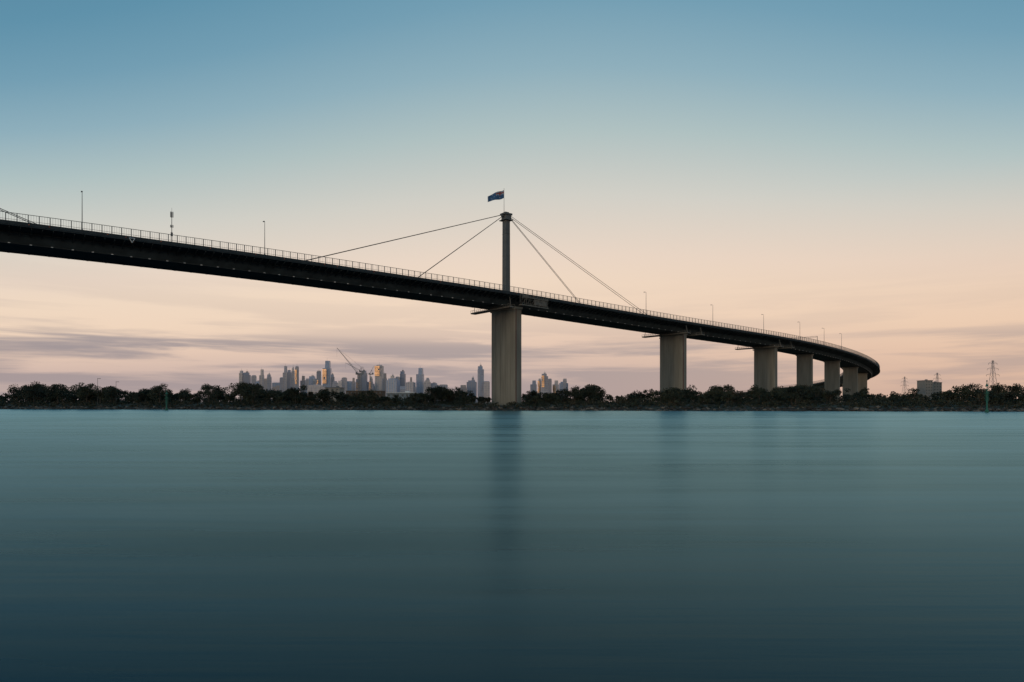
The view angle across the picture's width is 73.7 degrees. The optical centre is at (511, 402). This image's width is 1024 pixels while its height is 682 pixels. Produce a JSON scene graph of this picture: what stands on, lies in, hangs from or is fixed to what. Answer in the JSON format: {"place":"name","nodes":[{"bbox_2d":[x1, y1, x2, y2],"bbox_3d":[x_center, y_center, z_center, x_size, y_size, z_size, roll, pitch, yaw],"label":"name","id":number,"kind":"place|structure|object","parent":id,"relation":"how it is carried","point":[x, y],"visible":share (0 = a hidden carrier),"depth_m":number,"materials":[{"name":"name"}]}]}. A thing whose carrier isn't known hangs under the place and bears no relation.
{"place":"outdoors","nodes":[
{"label":"outdoors","id":0,"kind":"place"},
{"bbox_2d":[0,409,1023,681],"bbox_3d":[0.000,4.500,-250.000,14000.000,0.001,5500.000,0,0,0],"label":"river water","id":1,"kind":"structure","parent":0,"point":[510,545],"depth_m":21.27,"materials":[{"name":"teal liquid"}]},
{"bbox_2d":[165,390,167,409],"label":"channel beacon","id":2,"kind":"object","parent":1,"relation":"in","point":[166,393],"visible":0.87,"depth_m":371.70,"materials":[{"name":"metal"}]},
{"bbox_2d":[985,380,988,412],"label":"channel beacon","id":3,"kind":"object","parent":1,"relation":"in","point":[987,399],"visible":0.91,"depth_m":293.84,"materials":[{"name":"metal"}]},
{"bbox_2d":[0,402,1023,411],"bbox_3d":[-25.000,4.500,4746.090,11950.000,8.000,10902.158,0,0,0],"label":"ground","id":4,"kind":"structure","parent":0,"point":[631,408],"depth_m":364.12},
{"bbox_2d":[20,383,45,403],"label":"gum tree","id":5,"kind":"object","parent":4,"relation":"on","point":[34,391],"visible":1,"depth_m":446.74,"materials":[{"name":"green plant"}]},
{"bbox_2d":[47,383,66,404],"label":"gum tree","id":6,"kind":"object","parent":4,"relation":"on","point":[59,388],"visible":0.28,"depth_m":447.81,"materials":[{"name":"green plant"}]},
{"bbox_2d":[147,384,170,402],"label":"gum tree","id":7,"kind":"object","parent":4,"relation":"on","point":[157,390],"visible":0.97,"depth_m":427.49,"materials":[{"name":"green plant"}]},
{"bbox_2d":[201,383,217,404],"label":"gum tree","id":8,"kind":"object","parent":4,"relation":"on","point":[207,387],"visible":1,"depth_m":425.20,"materials":[{"name":"green plant"}]},
{"bbox_2d":[230,382,249,403],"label":"gum tree","id":9,"kind":"object","parent":4,"relation":"on","point":[239,388],"visible":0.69,"depth_m":419.39,"materials":[{"name":"green plant"}]},
{"bbox_2d":[239,368,243,398],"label":"office tower","id":10,"kind":"structure","parent":4,"relation":"on","point":[241,373],"depth_m":4533.47,"materials":[{"name":"grey concrete"}]},
{"bbox_2d":[243,371,250,383],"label":"office tower","id":11,"kind":"structure","parent":4,"relation":"on","point":[247,377],"depth_m":4511.64,"materials":[{"name":"stone"}]},
{"bbox_2d":[251,375,256,384],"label":"office tower","id":12,"kind":"structure","parent":4,"relation":"on","point":[253,378],"depth_m":4813.82,"materials":[{"name":"grey concrete"}]},
{"bbox_2d":[249,383,263,399],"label":"gum tree","id":13,"kind":"object","parent":4,"relation":"on","point":[260,386],"visible":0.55,"depth_m":424.08,"materials":[{"name":"green plant"}]},
{"bbox_2d":[259,369,263,388],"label":"office tower","id":14,"kind":"structure","parent":4,"relation":"on","point":[261,379],"depth_m":4689.75,"materials":[{"name":"grey concrete"}]},
{"bbox_2d":[264,379,266,389],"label":"office tower","id":15,"kind":"structure","parent":4,"relation":"on","point":[265,384],"depth_m":5294.47,"materials":[{"name":"grey concrete"}]},
{"bbox_2d":[267,373,271,390],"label":"office tower","id":16,"kind":"structure","parent":4,"relation":"on","point":[269,382],"depth_m":5011.51,"materials":[{"name":"grey concrete"}]},
{"bbox_2d":[272,382,279,386],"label":"office tower","id":17,"kind":"structure","parent":4,"relation":"on","point":[274,384],"depth_m":5393.15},
{"bbox_2d":[272,386,279,390],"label":"office tower","id":18,"kind":"structure","parent":4,"relation":"on","point":[276,388],"depth_m":5175.64,"materials":[{"name":"grey concrete"}]},
{"bbox_2d":[280,377,283,391],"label":"office tower","id":19,"kind":"structure","parent":4,"relation":"on","point":[282,384],"depth_m":4611.42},
{"bbox_2d":[283,366,286,390],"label":"office tower","id":20,"kind":"structure","parent":4,"relation":"on","point":[285,377],"depth_m":4935.93,"materials":[{"name":"grey concrete"}]},
{"bbox_2d":[287,370,290,388],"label":"office tower","id":21,"kind":"structure","parent":4,"relation":"on","point":[289,379],"depth_m":4805.40,"materials":[{"name":"stone"}]},
{"bbox_2d":[291,367,294,387],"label":"office tower","id":22,"kind":"structure","parent":4,"relation":"on","point":[292,378],"depth_m":4705.77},
{"bbox_2d":[295,366,298,389],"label":"office tower","id":23,"kind":"structure","parent":4,"relation":"on","point":[297,377],"depth_m":5267.00,"materials":[{"name":"grey glass"}]},
{"bbox_2d":[300,376,305,391],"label":"office tower","id":24,"kind":"structure","parent":4,"relation":"on","point":[303,381],"depth_m":5305.85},
{"bbox_2d":[309,375,315,384],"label":"office tower","id":25,"kind":"structure","parent":4,"relation":"on","point":[311,378],"depth_m":4994.46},
{"bbox_2d":[307,384,324,393],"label":"office tower","id":26,"kind":"structure","parent":4,"relation":"on","point":[314,388],"depth_m":4590.39,"materials":[{"name":"grey concrete"}]},
{"bbox_2d":[316,371,320,384],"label":"office tower","id":27,"kind":"structure","parent":4,"relation":"on","point":[318,377],"depth_m":4766.77,"materials":[{"name":"stone"}]},
{"bbox_2d":[322,361,331,386],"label":"office tower","id":28,"kind":"structure","parent":4,"relation":"on","point":[326,374],"depth_m":5390.98,"materials":[{"name":"grey glass"}]},
{"bbox_2d":[331,373,334,386],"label":"office tower","id":29,"kind":"structure","parent":4,"relation":"on","point":[332,377],"depth_m":4917.80,"materials":[{"name":"stone"}]},
{"bbox_2d":[325,386,343,400],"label":"brick office","id":30,"kind":"structure","parent":4,"relation":"on","point":[338,389],"depth_m":700.00,"materials":[{"name":"brick"}]},
{"bbox_2d":[332,381,337,386],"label":"office tower","id":31,"kind":"structure","parent":4,"relation":"on","point":[334,383],"depth_m":4625.04,"materials":[{"name":"grey concrete"}]},
{"bbox_2d":[342,377,346,393],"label":"office tower","id":32,"kind":"structure","parent":4,"relation":"on","point":[344,382],"depth_m":4661.79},
{"bbox_2d":[337,348,363,389],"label":"tower crane","id":33,"kind":"object","parent":4,"relation":"on","point":[359,374],"visible":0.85,"depth_m":899.48,"materials":[{"name":"grey metal"}]},
{"bbox_2d":[347,381,355,389],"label":"office tower","id":34,"kind":"structure","parent":4,"relation":"on","point":[348,385],"depth_m":5348.07,"materials":[{"name":"grey glass"}]},
{"bbox_2d":[351,378,354,389],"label":"office tower","id":35,"kind":"structure","parent":4,"relation":"on","point":[353,384],"depth_m":4858.20,"materials":[{"name":"grey concrete"}]},
{"bbox_2d":[346,363,364,389],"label":"tower crane","id":36,"kind":"object","parent":4,"relation":"on","point":[360,378],"visible":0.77,"depth_m":1298.80,"materials":[{"name":"grey metal"}]},
{"bbox_2d":[362,371,366,389],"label":"office tower","id":37,"kind":"structure","parent":4,"relation":"on","point":[364,381],"depth_m":5068.54,"materials":[{"name":"stone"}]},
{"bbox_2d":[346,389,384,402],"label":"brick office","id":38,"kind":"structure","parent":4,"relation":"on","point":[379,393],"depth_m":760.00,"materials":[{"name":"brick"}]},
{"bbox_2d":[367,381,374,389],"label":"office tower","id":39,"kind":"structure","parent":4,"relation":"on","point":[368,383],"depth_m":5114.14,"materials":[{"name":"grey concrete"}]},
{"bbox_2d":[374,364,383,389],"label":"office tower","id":40,"kind":"structure","parent":4,"relation":"on","point":[379,372],"depth_m":5328.82,"materials":[{"name":"grey glass"}]},
{"bbox_2d":[382,373,386,395],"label":"office tower","id":41,"kind":"structure","parent":4,"relation":"on","point":[384,379],"depth_m":5196.69,"materials":[{"name":"grey concrete"}]},
{"bbox_2d":[386,378,399,395],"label":"office tower","id":42,"kind":"structure","parent":4,"relation":"on","point":[392,384],"depth_m":4556.73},
{"bbox_2d":[386,391,416,400],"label":"warehouse","id":43,"kind":"structure","parent":4,"relation":"on","point":[405,394],"depth_m":640.00,"materials":[{"name":"white paint"}]},
{"bbox_2d":[400,370,405,385],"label":"office tower","id":44,"kind":"structure","parent":4,"relation":"on","point":[402,378],"depth_m":5443.10,"materials":[{"name":"stone"}]},
{"bbox_2d":[400,386,405,391],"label":"office tower","id":45,"kind":"structure","parent":4,"relation":"on","point":[402,388],"depth_m":4846.76,"materials":[{"name":"grey concrete"}]},
{"bbox_2d":[406,382,415,391],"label":"office tower","id":46,"kind":"structure","parent":4,"relation":"on","point":[410,386],"depth_m":4529.32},
{"bbox_2d":[416,368,423,392],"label":"office tower","id":47,"kind":"structure","parent":4,"relation":"on","point":[419,380],"depth_m":4726.12,"materials":[{"name":"blue glass"}]},
{"bbox_2d":[423,380,430,393],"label":"office tower","id":48,"kind":"structure","parent":4,"relation":"on","point":[426,383],"depth_m":4552.97,"materials":[{"name":"grey concrete"}]},
{"bbox_2d":[425,386,443,404],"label":"gum tree","id":49,"kind":"object","parent":4,"relation":"on","point":[437,390],"visible":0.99,"depth_m":388.66,"materials":[{"name":"green plant"}]},
{"bbox_2d":[431,382,438,400],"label":"office tower","id":50,"kind":"structure","parent":4,"relation":"on","point":[434,384],"depth_m":4566.40,"materials":[{"name":"stone"}]},
{"bbox_2d":[0,208,879,405],"bbox_3d":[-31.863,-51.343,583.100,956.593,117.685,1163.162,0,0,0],"label":"cable stayed bridge","id":51,"kind":"structure","parent":4,"relation":"on","point":[506,307],"depth_m":373.51,"materials":[{"name":"paint"}]},
{"bbox_2d":[170,212,172,241],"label":"telecom mast","id":52,"kind":"object","parent":51,"relation":"on","point":[171,216],"visible":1,"depth_m":268.92,"materials":[{"name":"grey metal"}]},
{"bbox_2d":[263,221,264,253],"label":"street lamp","id":53,"kind":"object","parent":51,"relation":"on","point":[264,237],"visible":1,"depth_m":290.54,"materials":[{"name":"grey metal"}]},
{"bbox_2d":[488,190,503,201],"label":"flag on pole","id":54,"kind":"object","parent":51,"relation":"on","point":[498,195],"visible":1,"depth_m":385.50,"materials":[{"name":"blue fabric"}]},
{"bbox_2d":[457,385,466,395],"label":"office tower","id":55,"kind":"structure","parent":4,"relation":"on","point":[463,387],"depth_m":4709.36,"materials":[{"name":"grey concrete"}]},
{"bbox_2d":[467,380,476,401],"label":"office tower","id":56,"kind":"structure","parent":4,"relation":"on","point":[471,385],"depth_m":5119.19,"materials":[{"name":"stone"}]},
{"bbox_2d":[477,364,483,400],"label":"office tower","id":57,"kind":"structure","parent":4,"relation":"on","point":[480,375],"depth_m":4561.58,"materials":[{"name":"grey glass"}]},
{"bbox_2d":[483,381,490,400],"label":"office tower","id":58,"kind":"structure","parent":4,"relation":"on","point":[486,388],"depth_m":4528.76,"materials":[{"name":"grey concrete"}]},
{"bbox_2d":[0,381,1023,404],"bbox_3d":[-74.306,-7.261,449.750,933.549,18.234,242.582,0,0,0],"label":"distant trees","id":59,"kind":"object","parent":4,"relation":"on","point":[674,394],"visible":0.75,"depth_m":412.28,"materials":[{"name":"green plant"}]},
{"bbox_2d":[0,394,1023,408],"bbox_3d":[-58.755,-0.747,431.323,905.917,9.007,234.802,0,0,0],"label":"shrubs","id":60,"kind":"object","parent":4,"relation":"on","point":[865,402],"visible":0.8,"depth_m":380.44,"materials":[{"name":"green plant"}]},
{"bbox_2d":[1,405,1023,411],"bbox_3d":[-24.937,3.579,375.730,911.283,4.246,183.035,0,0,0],"label":"shore rocks","id":61,"kind":"object","parent":4,"relation":"on","point":[686,408],"visible":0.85,"depth_m":358.82,"materials":[{"name":"grey stone"}]},
{"bbox_2d":[530,380,536,392],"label":"office tower","id":62,"kind":"structure","parent":4,"relation":"on","point":[533,385],"depth_m":5080.93,"materials":[{"name":"stone"}]},
{"bbox_2d":[538,379,540,394],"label":"office tower","id":63,"kind":"structure","parent":4,"relation":"on","point":[539,385],"depth_m":5182.66,"materials":[{"name":"grey glass"}]},
{"bbox_2d":[541,372,547,395],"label":"office tower","id":64,"kind":"structure","parent":4,"relation":"on","point":[544,382],"depth_m":4573.38,"materials":[{"name":"grey glass"}]},
{"bbox_2d":[548,379,551,393],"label":"office tower","id":65,"kind":"structure","parent":4,"relation":"on","point":[549,385],"depth_m":5428.43,"materials":[{"name":"grey concrete"}]},
{"bbox_2d":[553,380,558,395],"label":"office tower","id":66,"kind":"structure","parent":4,"relation":"on","point":[555,386],"depth_m":5219.54,"materials":[{"name":"grey glass"}]},
{"bbox_2d":[559,382,567,396],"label":"office tower","id":67,"kind":"structure","parent":4,"relation":"on","point":[560,385],"depth_m":5404.09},
{"bbox_2d":[563,379,566,388],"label":"office tower","id":68,"kind":"structure","parent":4,"relation":"on","point":[564,383],"depth_m":5384.09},
{"bbox_2d":[568,385,582,401],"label":"gum tree","id":69,"kind":"object","parent":4,"relation":"on","point":[574,393],"visible":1,"depth_m":379.03,"materials":[{"name":"green plant"}]},
{"bbox_2d":[582,384,596,402],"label":"gum tree","id":70,"kind":"object","parent":4,"relation":"on","point":[587,393],"visible":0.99,"depth_m":383.47,"materials":[{"name":"green plant"}]},
{"bbox_2d":[707,385,724,398],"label":"gum tree","id":71,"kind":"object","parent":4,"relation":"on","point":[715,393],"visible":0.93,"depth_m":375.66,"materials":[{"name":"green plant"}]},
{"bbox_2d":[750,384,766,401],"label":"gum tree","id":72,"kind":"object","parent":4,"relation":"on","point":[758,392],"visible":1,"depth_m":368.48,"materials":[{"name":"green plant"}]},
{"bbox_2d":[903,388,923,401],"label":"gum tree","id":73,"kind":"object","parent":4,"relation":"on","point":[914,393],"visible":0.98,"depth_m":365.52,"materials":[{"name":"green plant"}]},
{"bbox_2d":[917,379,932,402],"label":"apartment block","id":74,"kind":"structure","parent":4,"relation":"on","point":[925,387],"depth_m":950.04,"materials":[{"name":"concrete"}]},
{"bbox_2d":[933,381,941,396],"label":"apartment block","id":75,"kind":"structure","parent":4,"relation":"on","point":[937,386],"depth_m":980.00,"materials":[{"name":"concrete"}]},
{"bbox_2d":[952,386,972,401],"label":"gum tree","id":76,"kind":"object","parent":4,"relation":"on","point":[960,394],"visible":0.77,"depth_m":362.18,"materials":[{"name":"green plant"}]},
{"bbox_2d":[964,384,985,401],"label":"gum tree","id":77,"kind":"object","parent":4,"relation":"on","point":[976,390],"visible":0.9,"depth_m":354.74,"materials":[{"name":"green plant"}]},
{"bbox_2d":[986,360,998,389],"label":"transmission pylon","id":78,"kind":"object","parent":4,"relation":"on","point":[992,366],"visible":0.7,"depth_m":999.61,"materials":[{"name":"grey metal"}]},
{"bbox_2d":[987,384,1009,397],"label":"gum tree","id":79,"kind":"object","parent":4,"relation":"on","point":[1001,388],"visible":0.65,"depth_m":355.38,"materials":[{"name":"green plant"}]},
{"bbox_2d":[1005,383,1022,402],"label":"gum tree","id":80,"kind":"object","parent":4,"relation":"on","point":[1013,395],"visible":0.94,"depth_m":350.36,"materials":[{"name":"green plant"}]},
{"bbox_2d":[0,0,1023,401],"label":"sky","id":81,"kind":"structure","parent":0,"point":[824,169],"materials":[{"name":"blue"}]}
]}

